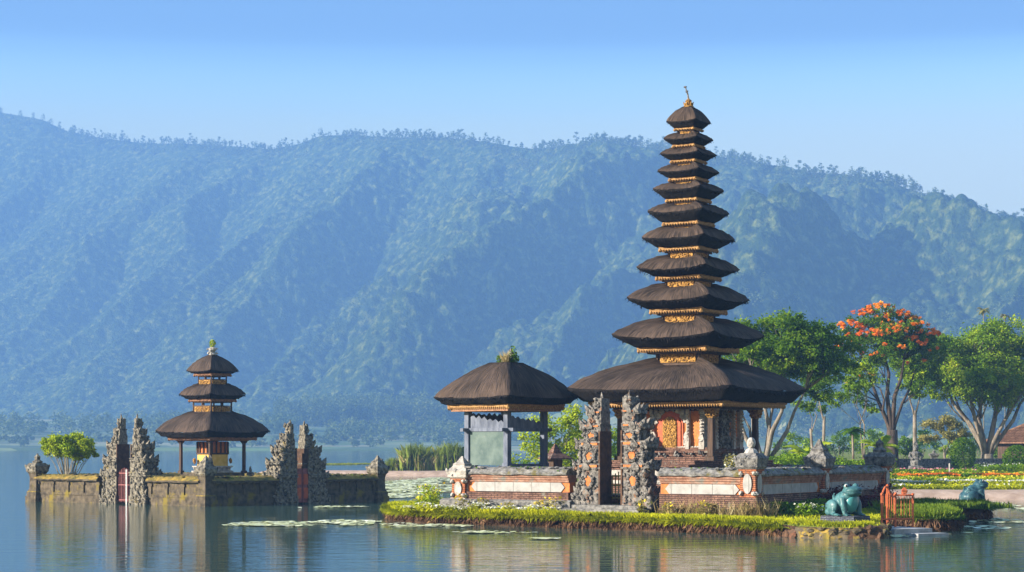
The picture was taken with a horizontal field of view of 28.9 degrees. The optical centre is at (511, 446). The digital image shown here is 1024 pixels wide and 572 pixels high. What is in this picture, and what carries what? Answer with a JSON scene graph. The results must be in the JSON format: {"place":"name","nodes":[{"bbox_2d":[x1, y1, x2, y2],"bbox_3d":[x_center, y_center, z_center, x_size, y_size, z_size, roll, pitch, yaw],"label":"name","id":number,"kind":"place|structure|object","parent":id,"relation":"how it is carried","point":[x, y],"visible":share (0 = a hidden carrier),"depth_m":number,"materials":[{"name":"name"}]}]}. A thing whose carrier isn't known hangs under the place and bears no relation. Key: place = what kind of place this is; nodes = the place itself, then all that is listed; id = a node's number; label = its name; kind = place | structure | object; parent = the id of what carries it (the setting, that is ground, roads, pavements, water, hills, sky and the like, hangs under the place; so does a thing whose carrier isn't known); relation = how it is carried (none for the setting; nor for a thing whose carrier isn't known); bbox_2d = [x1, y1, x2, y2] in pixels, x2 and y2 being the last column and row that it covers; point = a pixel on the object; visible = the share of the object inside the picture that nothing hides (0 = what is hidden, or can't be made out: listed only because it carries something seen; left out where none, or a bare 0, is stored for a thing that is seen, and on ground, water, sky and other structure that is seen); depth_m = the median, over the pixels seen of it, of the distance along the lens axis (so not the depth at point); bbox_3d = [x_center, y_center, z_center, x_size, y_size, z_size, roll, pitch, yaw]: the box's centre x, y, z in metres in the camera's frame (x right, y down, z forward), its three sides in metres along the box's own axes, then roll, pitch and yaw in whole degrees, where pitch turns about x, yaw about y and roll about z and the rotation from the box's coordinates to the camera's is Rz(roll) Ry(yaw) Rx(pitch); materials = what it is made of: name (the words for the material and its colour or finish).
{"place":"outdoors","nodes":[
{"label":"outdoors","id":0,"kind":"place"},
{"bbox_2d":[0,412,974,450],"bbox_3d":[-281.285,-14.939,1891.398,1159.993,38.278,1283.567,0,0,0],"label":"lakeside lowland","id":1,"kind":"structure","parent":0,"point":[344,445],"depth_m":1338.13,"materials":[{"name":"green plant"}]},
{"bbox_2d":[0,408,303,436],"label":"lakeshore forest","id":2,"kind":"object","parent":1,"relation":"on","point":[14,422],"visible":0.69,"depth_m":1500.19,"materials":[{"name":"plant"}]},
{"bbox_2d":[0,429,539,447],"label":"shore forest","id":3,"kind":"object","parent":1,"relation":"on","point":[325,439],"visible":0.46,"depth_m":1337.99,"materials":[{"name":"green plant"}]},
{"bbox_2d":[271,390,485,426],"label":"forest","id":4,"kind":"object","parent":1,"relation":"on","point":[318,411],"visible":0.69,"depth_m":1658.43,"materials":[{"name":"plant"}]},
{"bbox_2d":[324,412,539,438],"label":"lakeside forest","id":5,"kind":"object","parent":1,"relation":"on","point":[446,428],"visible":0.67,"depth_m":1426.85,"materials":[{"name":"green plant"}]},
{"bbox_2d":[733,262,1023,438],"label":"valley forest","id":6,"kind":"object","parent":1,"relation":"on","point":[817,428],"visible":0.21,"depth_m":1409.71,"materials":[{"name":"green plant"}]},
{"bbox_2d":[0,113,1023,438],"bbox_3d":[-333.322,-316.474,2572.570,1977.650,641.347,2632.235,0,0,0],"label":"mountain","id":7,"kind":"structure","parent":0,"point":[130,281],"depth_m":2324.51,"materials":[{"name":"green plant"}]},
{"bbox_2d":[0,110,1016,216],"bbox_3d":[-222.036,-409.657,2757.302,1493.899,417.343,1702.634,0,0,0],"label":"ridge forest","id":8,"kind":"object","parent":7,"relation":"on","point":[797,179],"visible":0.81,"depth_m":2648.25,"materials":[{"name":"green plant"}]},
{"bbox_2d":[0,450,1023,571],"bbox_3d":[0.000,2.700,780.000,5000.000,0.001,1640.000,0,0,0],"label":"lake","id":9,"kind":"structure","parent":0,"point":[61,537],"depth_m":54.58,"materials":[{"name":"blue liquid"}]},
{"bbox_2d":[25,453,49,501],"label":"islet post","id":10,"kind":"object","parent":9,"relation":"in","point":[35,467],"visible":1,"depth_m":97.00,"materials":[{"name":"stone"}]},
{"bbox_2d":[33,474,102,502],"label":"islet wall","id":11,"kind":"structure","parent":9,"relation":"in","point":[78,488],"depth_m":95.34,"materials":[{"name":"stone"}]},
{"bbox_2d":[118,468,129,503],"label":"metal gate","id":12,"kind":"structure","parent":9,"relation":"in","point":[124,484],"depth_m":92.66,"materials":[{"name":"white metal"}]},
{"bbox_2d":[145,475,198,505],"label":"islet wall","id":13,"kind":"structure","parent":9,"relation":"on","point":[174,490],"depth_m":90.40,"materials":[{"name":"stone"}]},
{"bbox_2d":[193,455,217,506],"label":"islet post","id":14,"kind":"object","parent":9,"relation":"in","point":[205,470],"visible":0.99,"depth_m":88.91,"materials":[{"name":"stone"}]},
{"bbox_2d":[211,475,279,505],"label":"islet wall","id":15,"kind":"structure","parent":9,"relation":"in","point":[242,490],"depth_m":90.67,"materials":[{"name":"stone"}]},
{"bbox_2d":[222,505,380,525],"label":"lily pads","id":16,"kind":"object","parent":9,"relation":"on","point":[342,522],"visible":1,"depth_m":69.27,"materials":[{"name":"plant"}]},
{"bbox_2d":[325,474,378,502],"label":"islet wall","id":17,"kind":"structure","parent":9,"relation":"in","point":[351,488],"depth_m":95.94,"materials":[{"name":"stone"}]},
{"bbox_2d":[259,470,446,475],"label":"sand spit","id":18,"kind":"structure","parent":9,"relation":"in","point":[416,473],"depth_m":183.17,"materials":[{"name":"beige sand"}]},
{"bbox_2d":[385,457,399,470],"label":"reed clump","id":19,"kind":"object","parent":18,"relation":"on","point":[392,464],"visible":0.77,"depth_m":185.88,"materials":[{"name":"green plant"}]},
{"bbox_2d":[394,442,436,470],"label":"reed clump","id":20,"kind":"object","parent":18,"relation":"on","point":[415,457],"visible":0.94,"depth_m":185.77,"materials":[{"name":"green plant"}]},
{"bbox_2d":[430,440,473,470],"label":"reed clump","id":21,"kind":"object","parent":18,"relation":"on","point":[448,456],"visible":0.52,"depth_m":185.80,"materials":[{"name":"green plant"}]},
{"bbox_2d":[365,455,389,501],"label":"islet post","id":22,"kind":"object","parent":9,"relation":"in","point":[378,467],"visible":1,"depth_m":97.28,"materials":[{"name":"stone"}]},
{"bbox_2d":[385,477,451,497],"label":"lily pads","id":23,"kind":"object","parent":9,"relation":"on","point":[400,488],"visible":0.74,"depth_m":131.01,"materials":[{"name":"plant"}]},
{"bbox_2d":[379,522,558,538],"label":"lily pads","id":24,"kind":"object","parent":9,"relation":"on","point":[433,525],"visible":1,"depth_m":66.18,"materials":[{"name":"plant"}]},
{"bbox_2d":[890,499,1023,536],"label":"lily pads","id":25,"kind":"object","parent":9,"relation":"on","point":[998,520],"visible":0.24,"depth_m":67.02,"materials":[{"name":"green plant"}]},
{"bbox_2d":[0,0,1023,216],"label":"sky","id":26,"kind":"structure","parent":0,"point":[931,92],"materials":[{"name":"blue"}]},
{"bbox_2d":[379,502,882,538],"bbox_3d":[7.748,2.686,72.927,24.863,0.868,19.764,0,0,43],"label":"temple island ground","id":27,"kind":"structure","parent":0,"point":[851,535],"depth_m":63.73,"materials":[{"name":"green plant"}]},
{"bbox_2d":[401,482,444,505],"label":"yellow flower plant","id":28,"kind":"object","parent":27,"relation":"on","point":[433,498],"visible":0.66,"depth_m":70.91,"materials":[{"name":"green plant"}]},
{"bbox_2d":[445,456,471,498],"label":"wall post","id":29,"kind":"object","parent":27,"relation":"on","point":[457,474],"depth_m":69.82,"materials":[{"name":"stone"}]},
{"bbox_2d":[396,502,559,512],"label":"white flower row","id":30,"kind":"object","parent":27,"relation":"on","point":[438,507],"visible":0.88,"depth_m":68.48,"materials":[{"name":"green plant"}]},
{"bbox_2d":[448,493,563,508],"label":"yellow flower plant","id":31,"kind":"object","parent":27,"relation":"on","point":[511,504],"visible":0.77,"depth_m":68.05,"materials":[{"name":"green plant"}]},
{"bbox_2d":[440,498,572,509],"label":"quay plinth","id":32,"kind":"structure","parent":27,"relation":"on","point":[521,503],"depth_m":68.49,"materials":[{"name":"stone"}]},
{"bbox_2d":[464,466,576,499],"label":"courtyard wall","id":33,"kind":"structure","parent":27,"relation":"on","point":[520,482],"depth_m":68.56,"materials":[{"name":"brick"}]},
{"bbox_2d":[383,513,780,536],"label":"hanging roots","id":34,"kind":"object","parent":27,"relation":"hanging from","point":[707,529],"visible":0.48,"depth_m":64.70,"materials":[{"name":"plant"}]},
{"bbox_2d":[571,392,611,504],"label":"split gate","id":35,"kind":"structure","parent":27,"relation":"on","point":[592,466],"depth_m":66.95,"materials":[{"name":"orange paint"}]},
{"bbox_2d":[562,505,648,513],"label":"stone steps","id":36,"kind":"structure","parent":27,"relation":"on","point":[611,508],"depth_m":66.00,"materials":[{"name":"grey stone"}]},
{"bbox_2d":[620,390,661,510],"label":"split gate","id":37,"kind":"structure","parent":27,"relation":"on","point":[640,465],"depth_m":66.08,"materials":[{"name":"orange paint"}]},
{"bbox_2d":[634,499,710,514],"bbox_3d":[5.177,2.012,64.496,2.872,0.579,0.814,0,0,33],"label":"yellow flower plant","id":38,"kind":"object","parent":27,"relation":"on","point":[664,505],"visible":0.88,"depth_m":64.44,"materials":[{"name":"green plant"}]},
{"bbox_2d":[653,498,742,515],"bbox_3d":[6.088,1.951,64.338,3.416,0.685,1.461,0,0,35],"label":"dry grass tuft","id":39,"kind":"object","parent":27,"relation":"on","point":[714,509],"visible":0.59,"depth_m":64.27,"materials":[{"name":"plant"}]},
{"bbox_2d":[657,467,742,514],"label":"courtyard wall","id":40,"kind":"structure","parent":27,"relation":"on","point":[698,484],"depth_m":64.93,"materials":[{"name":"brick"}]},
{"bbox_2d":[733,437,768,515],"bbox_3d":[7.732,1.155,64.164,0.862,2.890,0.903,0,0,32],"label":"wall post","id":41,"kind":"object","parent":27,"relation":"on","point":[751,462],"depth_m":63.91,"materials":[{"name":"stone"}]},
{"bbox_2d":[727,497,782,516],"bbox_3d":[7.849,1.920,63.727,1.926,0.723,1.484,0,0,0],"label":"dry grass tuft","id":42,"kind":"object","parent":27,"relation":"on","point":[746,509],"visible":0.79,"depth_m":63.56,"materials":[{"name":"beige plant"}]},
{"bbox_2d":[761,466,824,513],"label":"courtyard wall","id":43,"kind":"structure","parent":27,"relation":"on","point":[793,484],"depth_m":66.34,"materials":[{"name":"brick"}]},
{"bbox_2d":[766,497,830,515],"bbox_3d":[9.399,2.015,65.733,1.462,0.599,4.533,0,0,32],"label":"plant","id":44,"kind":"object","parent":27,"relation":"on","point":[787,506],"visible":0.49,"depth_m":64.76,"materials":[{"name":"green plant"}]},
{"bbox_2d":[788,503,841,516],"bbox_3d":[10.291,2.047,65.233,1.329,0.556,3.826,0,0,31],"label":"plant","id":45,"kind":"object","parent":27,"relation":"on","point":[813,509],"visible":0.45,"depth_m":64.06,"materials":[{"name":"green plant"}]},
{"bbox_2d":[758,517,874,526],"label":"grass","id":46,"kind":"structure","parent":27,"relation":"on","point":[821,522],"depth_m":58.63,"materials":[{"name":"green plant"}]},
{"bbox_2d":[803,439,835,504],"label":"wall post","id":47,"kind":"object","parent":27,"relation":"on","point":[819,455],"depth_m":68.60,"materials":[{"name":"stone"}]},
{"bbox_2d":[759,522,891,538],"bbox_3d":[9.565,2.695,59.849,4.287,0.878,4.520,0,0,0],"label":"stone edging","id":48,"kind":"object","parent":27,"relation":"on","point":[880,531],"visible":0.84,"depth_m":57.90,"materials":[{"name":"stone"}]},
{"bbox_2d":[820,515,869,521],"bbox_3d":[10.172,2.270,60.600,1.150,0.300,1.050,0,0,38],"label":"statue pedestal","id":49,"kind":"object","parent":27,"relation":"on","point":[845,518],"visible":0.45,"depth_m":60.21,"materials":[{"name":"stone"}]},
{"bbox_2d":[825,483,865,515],"bbox_3d":[10.198,1.624,60.561,1.126,0.998,1.182,0,0,-34],"label":"frog statue","id":50,"kind":"object","parent":49,"relation":"on","point":[845,501],"visible":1,"depth_m":60.27,"materials":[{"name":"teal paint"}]},
{"bbox_2d":[816,483,897,508],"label":"red leaved plant","id":51,"kind":"object","parent":27,"relation":"on","point":[865,499],"visible":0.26,"depth_m":69.98,"materials":[{"name":"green plant"}]},
{"bbox_2d":[830,465,885,501],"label":"courtyard wall","id":52,"kind":"structure","parent":27,"relation":"on","point":[867,476],"depth_m":71.42,"materials":[{"name":"stone"}]},
{"bbox_2d":[863,438,895,497],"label":"wall post","id":53,"kind":"object","parent":27,"relation":"on","point":[879,455],"depth_m":73.33,"materials":[{"name":"stone"}]},
{"bbox_2d":[867,496,920,508],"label":"plant","id":54,"kind":"object","parent":27,"relation":"on","point":[903,500],"visible":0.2,"depth_m":69.25,"materials":[{"name":"green plant"}]},
{"bbox_2d":[890,526,948,535],"bbox_3d":[11.652,2.665,61.259,1.650,0.330,3.450,0,0,-30],"label":"stone landing","id":55,"kind":"object","parent":27,"relation":"on","point":[914,531],"visible":0.43,"depth_m":60.06,"materials":[{"name":"grey stone"}]},
{"bbox_2d":[880,484,913,526],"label":"orange metal gate","id":56,"kind":"structure","parent":55,"relation":"on","point":[904,491],"depth_m":61.47,"materials":[{"name":"orange metal"}]},
{"bbox_2d":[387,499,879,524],"bbox_3d":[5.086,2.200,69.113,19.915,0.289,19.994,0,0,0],"label":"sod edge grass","id":57,"kind":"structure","parent":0,"point":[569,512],"depth_m":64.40,"materials":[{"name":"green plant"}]},
{"bbox_2d":[577,449,1023,499],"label":"garden shore","id":58,"kind":"structure","parent":0,"point":[1003,494],"depth_m":101.58,"materials":[{"name":"beige stone"}]},
{"bbox_2d":[496,404,616,466],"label":"bamboo thicket","id":59,"kind":"object","parent":58,"relation":"on","point":[566,445],"visible":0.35,"depth_m":103.80,"materials":[{"name":"green plant"}]},
{"bbox_2d":[769,452,806,464],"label":"hedge","id":60,"kind":"object","parent":58,"relation":"on","point":[783,458],"visible":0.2,"depth_m":100.87,"materials":[{"name":"green plant"}]},
{"bbox_2d":[772,431,813,453],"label":"background bush","id":61,"kind":"object","parent":58,"relation":"on","point":[805,441],"visible":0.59,"depth_m":190.05,"materials":[{"name":"green plant"}]},
{"bbox_2d":[721,306,871,458],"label":"spreading tree","id":62,"kind":"object","parent":58,"relation":"on","point":[795,349],"visible":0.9,"depth_m":111.08,"materials":[{"name":"green plant"}]},
{"bbox_2d":[781,441,834,459],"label":"banana plant","id":63,"kind":"object","parent":58,"relation":"on","point":[796,449],"visible":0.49,"depth_m":109.95,"materials":[{"name":"green plant"}]},
{"bbox_2d":[790,377,837,447],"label":"slender tree","id":64,"kind":"object","parent":58,"relation":"on","point":[816,387],"visible":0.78,"depth_m":117.91,"materials":[{"name":"green plant"}]},
{"bbox_2d":[798,373,851,440],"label":"slender tree","id":65,"kind":"object","parent":58,"relation":"on","point":[838,395],"visible":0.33,"depth_m":121.02,"materials":[{"name":"green plant"}]},
{"bbox_2d":[821,431,859,456],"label":"background bush","id":66,"kind":"object","parent":58,"relation":"on","point":[838,446],"visible":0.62,"depth_m":200.08,"materials":[{"name":"green plant"}]},
{"bbox_2d":[838,426,866,459],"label":"palm","id":67,"kind":"object","parent":58,"relation":"on","point":[854,431],"visible":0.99,"depth_m":117.75,"materials":[{"name":"green plant"}]},
{"bbox_2d":[825,359,883,458],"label":"slender tree","id":68,"kind":"object","parent":58,"relation":"on","point":[866,385],"visible":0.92,"depth_m":124.01,"materials":[{"name":"green plant"}]},
{"bbox_2d":[834,455,897,482],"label":"hedge","id":69,"kind":"object","parent":58,"relation":"on","point":[852,462],"visible":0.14,"depth_m":105.74,"materials":[{"name":"green plant"}]},
{"bbox_2d":[847,426,884,457],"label":"background bush","id":70,"kind":"object","parent":58,"relation":"on","point":[870,432],"visible":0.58,"depth_m":189.81,"materials":[{"name":"green plant"}]},
{"bbox_2d":[857,435,901,452],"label":"banana plant","id":71,"kind":"object","parent":58,"relation":"on","point":[885,439],"visible":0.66,"depth_m":115.68,"materials":[{"name":"green plant"}]},
{"bbox_2d":[834,300,941,467],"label":"flame tree","id":72,"kind":"object","parent":58,"relation":"on","point":[895,341],"visible":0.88,"depth_m":139.70,"materials":[{"name":"green plant"}]},
{"bbox_2d":[898,435,924,458],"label":"background bush","id":73,"kind":"object","parent":58,"relation":"on","point":[903,441],"visible":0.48,"depth_m":171.79,"materials":[{"name":"green plant"}]},
{"bbox_2d":[888,340,937,442],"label":"narrow tree","id":74,"kind":"object","parent":58,"relation":"on","point":[908,375],"visible":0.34,"depth_m":145.72,"materials":[{"name":"green plant"}]},
{"bbox_2d":[908,441,923,468],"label":"guardian statue","id":75,"kind":"object","parent":58,"relation":"on","point":[915,454],"visible":0.98,"depth_m":138.76,"materials":[{"name":"stone"}]},
{"bbox_2d":[905,429,940,455],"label":"background bush","id":76,"kind":"object","parent":58,"relation":"on","point":[935,445],"visible":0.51,"depth_m":204.66,"materials":[{"name":"green plant"}]},
{"bbox_2d":[893,467,979,472],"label":"flower bed","id":77,"kind":"object","parent":58,"relation":"on","point":[926,470],"visible":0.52,"depth_m":132.71,"materials":[{"name":"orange plant"}]},
{"bbox_2d":[917,410,972,458],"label":"pale tree","id":78,"kind":"object","parent":58,"relation":"on","point":[951,423],"visible":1,"depth_m":164.77,"materials":[{"name":"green plant"}]},
{"bbox_2d":[890,478,1023,484],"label":"flower bed","id":79,"kind":"object","parent":58,"relation":"on","point":[948,481],"visible":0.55,"depth_m":107.89,"materials":[{"name":"white plant"}]},
{"bbox_2d":[890,474,1023,480],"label":"flower bed","id":80,"kind":"object","parent":58,"relation":"on","point":[993,477],"visible":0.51,"depth_m":113.33,"materials":[{"name":"yellow plant"}]},
{"bbox_2d":[890,472,1023,479],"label":"flower bed","id":81,"kind":"object","parent":58,"relation":"on","point":[941,474],"visible":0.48,"depth_m":120.00,"materials":[{"name":"yellow plant"}]},
{"bbox_2d":[891,482,1023,489],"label":"flower bed","id":82,"kind":"object","parent":58,"relation":"on","point":[957,486],"visible":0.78,"depth_m":103.56,"materials":[{"name":"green plant"}]},
{"bbox_2d":[891,470,1023,475],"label":"flower bed","id":83,"kind":"object","parent":58,"relation":"on","point":[984,472],"visible":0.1,"depth_m":126.16,"materials":[{"name":"red plant"}]},
{"bbox_2d":[893,313,1023,457],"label":"great tree","id":84,"kind":"object","parent":58,"relation":"on","point":[972,368],"visible":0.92,"depth_m":146.24,"materials":[{"name":"green plant"}]},
{"bbox_2d":[899,458,1020,470],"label":"garden terrace","id":85,"kind":"structure","parent":58,"relation":"on","point":[931,463],"depth_m":142.33,"materials":[{"name":"stone"}]},
{"bbox_2d":[949,437,975,469],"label":"clipped shrub","id":86,"kind":"object","parent":58,"relation":"on","point":[955,452],"visible":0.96,"depth_m":139.60,"materials":[{"name":"green plant"}]},
{"bbox_2d":[974,463,1023,471],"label":"flower bed","id":87,"kind":"object","parent":58,"relation":"on","point":[999,468],"visible":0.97,"depth_m":135.87,"materials":[{"name":"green plant"}]},
{"bbox_2d":[986,424,1023,457],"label":"tiled house","id":88,"kind":"structure","parent":58,"relation":"on","point":[1014,436],"depth_m":154.58,"materials":[{"name":"brown tile"}]},
{"bbox_2d":[1002,445,1023,470],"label":"clipped shrub","id":89,"kind":"object","parent":58,"relation":"on","point":[1017,458],"visible":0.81,"depth_m":137.58,"materials":[{"name":"green plant"}]},
{"bbox_2d":[878,507,995,531],"bbox_3d":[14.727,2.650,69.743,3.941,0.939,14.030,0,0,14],"label":"grassy bank","id":90,"kind":"structure","parent":0,"point":[969,512],"depth_m":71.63,"materials":[{"name":"green plant"}]},
{"bbox_2d":[880,510,993,530],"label":"hanging roots","id":91,"kind":"object","parent":90,"relation":"attached to","point":[952,525],"visible":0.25,"depth_m":63.18,"materials":[{"name":"brown plant"}]},
{"bbox_2d":[875,497,1013,516],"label":"bank grass","id":92,"kind":"structure","parent":90,"relation":"on","point":[935,507],"depth_m":67.88,"materials":[{"name":"green plant"}]},
{"bbox_2d":[959,479,987,499],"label":"frog statue","id":93,"kind":"object","parent":92,"relation":"on","point":[976,488],"visible":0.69,"depth_m":86.73,"materials":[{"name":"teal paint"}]},
{"label":"courtyard ground","id":94,"kind":"structure","parent":0,"visible":0},
{"bbox_2d":[434,346,577,466],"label":"open pavilion","id":95,"kind":"structure","parent":94,"relation":"on","point":[505,385],"depth_m":70.43,"materials":[{"name":"plant"}]},
{"bbox_2d":[538,444,572,466],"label":"spirit house","id":96,"kind":"structure","parent":94,"relation":"on","point":[556,455],"depth_m":78.80,"materials":[{"name":"brick"}]},
{"bbox_2d":[568,86,805,496],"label":"pagoda","id":97,"kind":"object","parent":94,"relation":"on","point":[693,389],"visible":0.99,"depth_m":70.68,"materials":[{"name":"plant"}]},
{"label":"islet courtyard","id":98,"kind":"structure","parent":0,"visible":0},
{"bbox_2d":[38,430,99,474],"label":"vase shaped shrub","id":99,"kind":"object","parent":98,"relation":"on","point":[80,448],"visible":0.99,"depth_m":96.78,"materials":[{"name":"green plant"}]},
{"bbox_2d":[99,414,129,503],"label":"split gate","id":100,"kind":"structure","parent":98,"relation":"on","point":[115,461],"depth_m":93.14,"materials":[{"name":"stone"}]},
{"bbox_2d":[128,413,162,504],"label":"split gate","id":101,"kind":"structure","parent":98,"relation":"on","point":[144,461],"depth_m":91.93,"materials":[{"name":"stone"}]},
{"bbox_2d":[155,340,269,476],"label":"lake shrine","id":102,"kind":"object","parent":98,"relation":"on","point":[211,425],"visible":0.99,"depth_m":96.58,"materials":[{"name":"plant"}]},
{"bbox_2d":[262,420,298,504],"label":"split gate","id":103,"kind":"structure","parent":98,"relation":"on","point":[281,464],"depth_m":92.58,"materials":[{"name":"stone"}]},
{"bbox_2d":[297,420,330,503],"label":"split gate","id":104,"kind":"structure","parent":98,"relation":"on","point":[308,455],"depth_m":93.89,"materials":[{"name":"stone"}]},
{"bbox_2d":[297,468,307,502],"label":"wooden door","id":105,"kind":"structure","parent":104,"relation":"attached to","point":[302,488],"depth_m":93.34,"materials":[{"name":"red wood"}]},
{"bbox_2d":[297,468,301,502],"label":"door leaf","id":106,"kind":"structure","parent":105,"relation":"in","point":[299,470],"depth_m":93.19,"materials":[{"name":"red wood"}]},
{"bbox_2d":[302,468,307,501],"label":"door leaf","id":107,"kind":"structure","parent":105,"relation":"in","point":[304,470],"depth_m":93.44,"materials":[{"name":"red wood"}]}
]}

